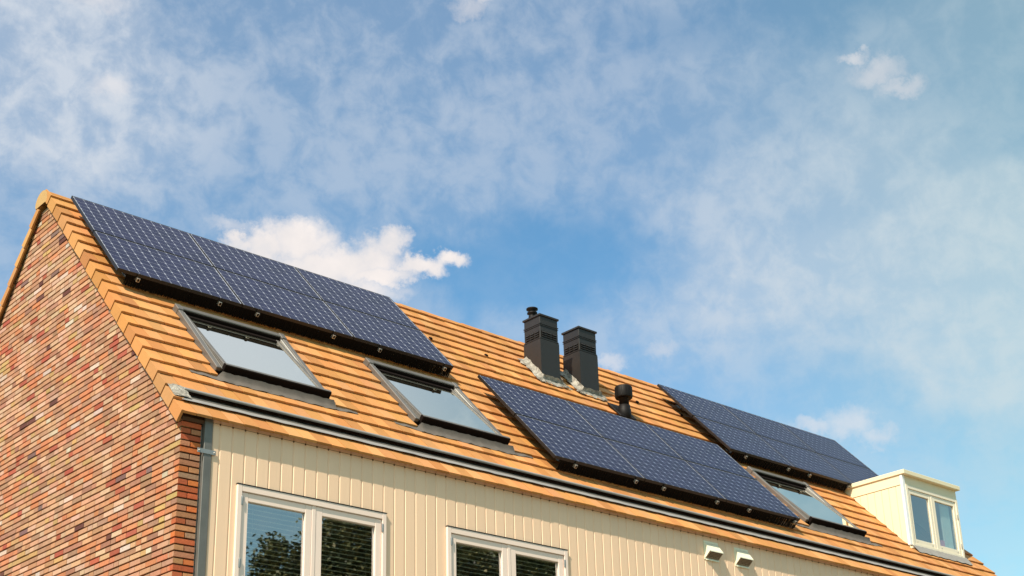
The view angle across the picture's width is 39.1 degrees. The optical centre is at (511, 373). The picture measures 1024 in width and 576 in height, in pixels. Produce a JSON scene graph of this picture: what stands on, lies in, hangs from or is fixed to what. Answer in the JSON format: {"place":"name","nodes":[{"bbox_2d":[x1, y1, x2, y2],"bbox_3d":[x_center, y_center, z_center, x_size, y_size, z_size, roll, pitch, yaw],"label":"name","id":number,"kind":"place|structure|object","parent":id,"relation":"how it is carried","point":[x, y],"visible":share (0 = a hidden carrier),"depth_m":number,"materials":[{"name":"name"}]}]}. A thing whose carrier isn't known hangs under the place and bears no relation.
{"place":"outdoors","nodes":[
{"label":"outdoors","id":0,"kind":"place"},
{"bbox_2d":[0,0,1023,575],"label":"sky","id":1,"kind":"structure","parent":0,"point":[806,215],"materials":[{"name":"blue"}]},
{"bbox_3d":[-1.365,-0.524,19.421,0.040,2.066,0.192,17,-71,-39],"label":"mounting rail","id":2,"kind":"object","parent":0,"visible":0},
{"bbox_2d":[295,267,419,329],"bbox_3d":[-2.079,-0.987,19.390,1.576,1.012,0.040,17,-71,-39],"label":"solar panel","id":3,"kind":"object","parent":2,"relation":"attached to","point":[345,295],"visible":1,"depth_m":19.36,"materials":[{"name":"blue"}]},
{"bbox_2d":[324,301,453,368],"bbox_3d":[-1.592,-0.494,18.628,1.576,1.012,0.040,17,-71,-39],"label":"solar panel","id":4,"kind":"object","parent":2,"relation":"attached to","point":[386,334],"visible":1,"depth_m":18.57,"materials":[{"name":"blue"}]},
{"bbox_3d":[1.085,0.911,19.098,0.040,2.066,0.192,17,-71,-39],"label":"mounting rail","id":5,"kind":"object","parent":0,"visible":0},
{"bbox_2d":[478,375,602,437],"bbox_3d":[0.380,0.451,19.076,1.576,1.012,0.040,17,-71,-39],"label":"solar panel","id":6,"kind":"object","parent":5,"relation":"attached to","point":[514,399],"visible":1,"depth_m":19.02,"materials":[{"name":"blue"}]},
{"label":"mounting rail","id":7,"kind":"object","parent":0,"visible":0},
{"bbox_2d":[566,400,683,459],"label":"solar panel","id":8,"kind":"object","parent":7,"relation":"attached to","point":[618,428],"visible":1,"depth_m":20.04,"materials":[{"name":"blue"}]},
{"bbox_2d":[605,438,726,501],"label":"solar panel","id":9,"kind":"object","parent":7,"relation":"attached to","point":[663,469],"visible":1,"depth_m":19.25,"materials":[{"name":"blue"}]},
{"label":"mounting rail","id":10,"kind":"object","parent":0,"visible":0},
{"bbox_2d":[646,424,756,479],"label":"solar panel","id":11,"kind":"object","parent":10,"relation":"attached to","point":[698,451],"visible":1,"depth_m":21.04,"materials":[{"name":"blue"}]},
{"bbox_2d":[686,461,799,520],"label":"solar panel","id":12,"kind":"object","parent":10,"relation":"attached to","point":[735,489],"visible":1,"depth_m":20.24,"materials":[{"name":"blue"}]},
{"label":"mounting rail","id":13,"kind":"object","parent":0,"visible":0},
{"bbox_2d":[657,384,756,434],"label":"solar panel","id":14,"kind":"object","parent":13,"relation":"attached to","point":[691,405],"visible":1,"depth_m":23.70,"materials":[{"name":"blue"}]},
{"bbox_2d":[693,415,794,468],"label":"solar panel","id":15,"kind":"object","parent":13,"relation":"attached to","point":[740,441],"visible":1,"depth_m":22.91,"materials":[{"name":"blue"}]},
{"label":"ground","id":16,"kind":"structure","parent":0,"visible":0},
{"bbox_2d":[0,189,996,575],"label":"brick house","id":17,"kind":"structure","parent":16,"relation":"on","point":[144,433],"depth_m":16.23,"materials":[{"name":"tile"}]},
{"bbox_2d":[122,273,141,281],"bbox_3d":[-4.630,-1.500,16.702,0.040,2.066,0.192,17,-71,-39],"label":"mounting rail","id":18,"kind":"object","parent":17,"relation":"attached to","point":[138,277],"visible":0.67,"depth_m":15.93,"materials":[{"name":"metal"}]},
{"bbox_2d":[71,196,213,266],"bbox_3d":[-4.458,-1.698,17.410,1.576,1.012,0.040,17,-71,-39],"label":"solar panel","id":19,"kind":"object","parent":18,"relation":"attached to","point":[132,228],"visible":1,"depth_m":17.37,"materials":[{"name":"blue"}]},
{"bbox_2d":[93,230,241,306],"bbox_3d":[-3.970,-1.205,16.648,1.576,1.012,0.040,17,-71,-39],"label":"solar panel","id":20,"kind":"object","parent":18,"relation":"attached to","point":[157,266],"visible":1,"depth_m":16.57,"materials":[{"name":"blue"}]},
{"bbox_2d":[217,298,222,305],"bbox_3d":[-3.855,-1.269,17.347,0.040,2.066,0.192,17,-71,-39],"label":"mounting rail","id":21,"kind":"object","parent":17,"relation":"attached to","point":[219,303],"visible":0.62,"depth_m":16.58,"materials":[{"name":"metal"}]},
{"bbox_2d":[255,309,260,316],"bbox_3d":[-3.477,-1.155,17.662,0.040,2.066,0.192,17,-71,-39],"label":"mounting rail","id":22,"kind":"object","parent":17,"relation":"attached to","point":[257,313],"visible":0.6,"depth_m":16.89,"materials":[{"name":"metal"}]},
{"bbox_2d":[189,233,321,299],"bbox_3d":[-3.268,-1.342,18.400,1.576,1.012,0.040,17,-71,-39],"label":"solar panel","id":23,"kind":"object","parent":22,"relation":"attached to","point":[250,265],"visible":1,"depth_m":18.37,"materials":[{"name":"blue"}]},
{"bbox_2d":[172,303,357,413],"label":"roof window","id":24,"kind":"structure","parent":17,"relation":"in","point":[242,354],"depth_m":15.77,"materials":[{"name":"grey glass"}]},
{"bbox_2d":[123,273,451,377],"bbox_3d":[-2.548,-0.518,17.327,4.642,0.012,0.147,17,-71,-39],"label":"bird guard brush","id":25,"kind":"object","parent":17,"relation":"on","point":[299,329],"visible":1,"depth_m":17.16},
{"bbox_2d":[232,483,386,575],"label":"window","id":26,"kind":"structure","parent":17,"relation":"in","point":[312,511],"depth_m":14.29,"materials":[{"name":"paint"}]},
{"bbox_2d":[317,331,336,338],"bbox_3d":[-2.668,-0.914,18.336,0.040,2.066,0.192,17,-71,-39],"label":"mounting rail","id":27,"kind":"object","parent":17,"relation":"attached to","point":[333,335],"visible":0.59,"depth_m":17.57,"materials":[{"name":"metal"}]},
{"bbox_2d":[216,268,353,339],"bbox_3d":[-2.781,-0.849,17.638,1.576,1.012,0.040,17,-71,-39],"label":"solar panel","id":28,"kind":"object","parent":27,"relation":"attached to","point":[281,303],"visible":1,"depth_m":17.58,"materials":[{"name":"blue"}]},
{"bbox_2d":[363,358,532,457],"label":"roof window","id":29,"kind":"structure","parent":17,"relation":"in","point":[439,407],"depth_m":17.39,"materials":[{"name":"grey glass"}]},
{"bbox_2d":[446,525,567,575],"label":"window","id":30,"kind":"structure","parent":17,"relation":"in","point":[507,549],"depth_m":15.95,"materials":[{"name":"paint"}]},
{"bbox_2d":[555,458,578,467],"bbox_3d":[0.288,0.672,18.434,0.040,2.066,0.192,17,-71,-39],"label":"mounting rail","id":31,"kind":"object","parent":17,"relation":"attached to","point":[575,465],"visible":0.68,"depth_m":17.67,"materials":[{"name":"metal"}]},
{"bbox_2d":[515,414,644,480],"bbox_3d":[0.867,0.944,18.314,1.576,1.012,0.040,17,-71,-39],"label":"solar panel","id":32,"kind":"object","parent":31,"relation":"attached to","point":[574,446],"visible":1,"depth_m":18.24,"materials":[{"name":"blue"}]},
{"bbox_2d":[556,460,797,528],"bbox_3d":[2.291,1.631,18.994,4.644,0.012,0.148,17,-71,-39],"label":"bird guard brush","id":33,"kind":"object","parent":17,"relation":"on","point":[701,500],"visible":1,"depth_m":18.83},
{"bbox_2d":[676,405,748,458],"bbox_3d":[3.138,0.834,23.130,0.040,2.066,0.192,17,-71,-39],"label":"mounting rail","id":34,"kind":"object","parent":17,"relation":"attached to","point":[745,456],"visible":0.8,"depth_m":22.61,"materials":[{"name":"metal"}]},
{"bbox_2d":[732,452,846,491],"bbox_3d":[4.482,1.595,23.141,2.931,0.012,0.148,17,-71,-39],"label":"bird guard brush","id":35,"kind":"object","parent":17,"relation":"on","point":[828,483],"visible":0.99,"depth_m":23.09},
{"bbox_2d":[746,466,882,546],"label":"roof window","id":36,"kind":"structure","parent":17,"relation":"in","point":[798,496],"depth_m":21.91,"materials":[{"name":"grey glass"}]},
{"bbox_2d":[817,453,877,482],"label":"solar panel","id":37,"kind":"object","parent":17,"relation":"on","point":[852,473],"visible":0.58,"depth_m":24.96,"materials":[{"name":"blue"}]},
{"bbox_2d":[938,503,953,548],"bbox_3d":[7.219,2.578,23.973,0.260,0.930,0.036,17,-28,-39],"label":"curtain","id":38,"kind":"object","parent":17,"relation":"hanging from","point":[945,524],"visible":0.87,"depth_m":23.98,"materials":[{"name":"fabric"}]},
{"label":"mounting rail","id":39,"kind":"object","parent":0,"visible":0},
{"bbox_2d":[722,404,815,452],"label":"solar panel","id":40,"kind":"object","parent":39,"relation":"attached to","point":[768,428],"visible":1,"depth_m":24.73,"materials":[{"name":"blue"}]},
{"bbox_2d":[758,435,851,484],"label":"solar panel","id":41,"kind":"object","parent":39,"relation":"on","point":[804,460],"visible":1,"depth_m":23.93,"materials":[{"name":"blue"}]},
{"bbox_2d":[781,423,869,468],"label":"solar panel","id":42,"kind":"object","parent":39,"relation":"attached to","point":[825,446],"visible":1,"depth_m":25.73,"materials":[{"name":"blue"}]}
]}

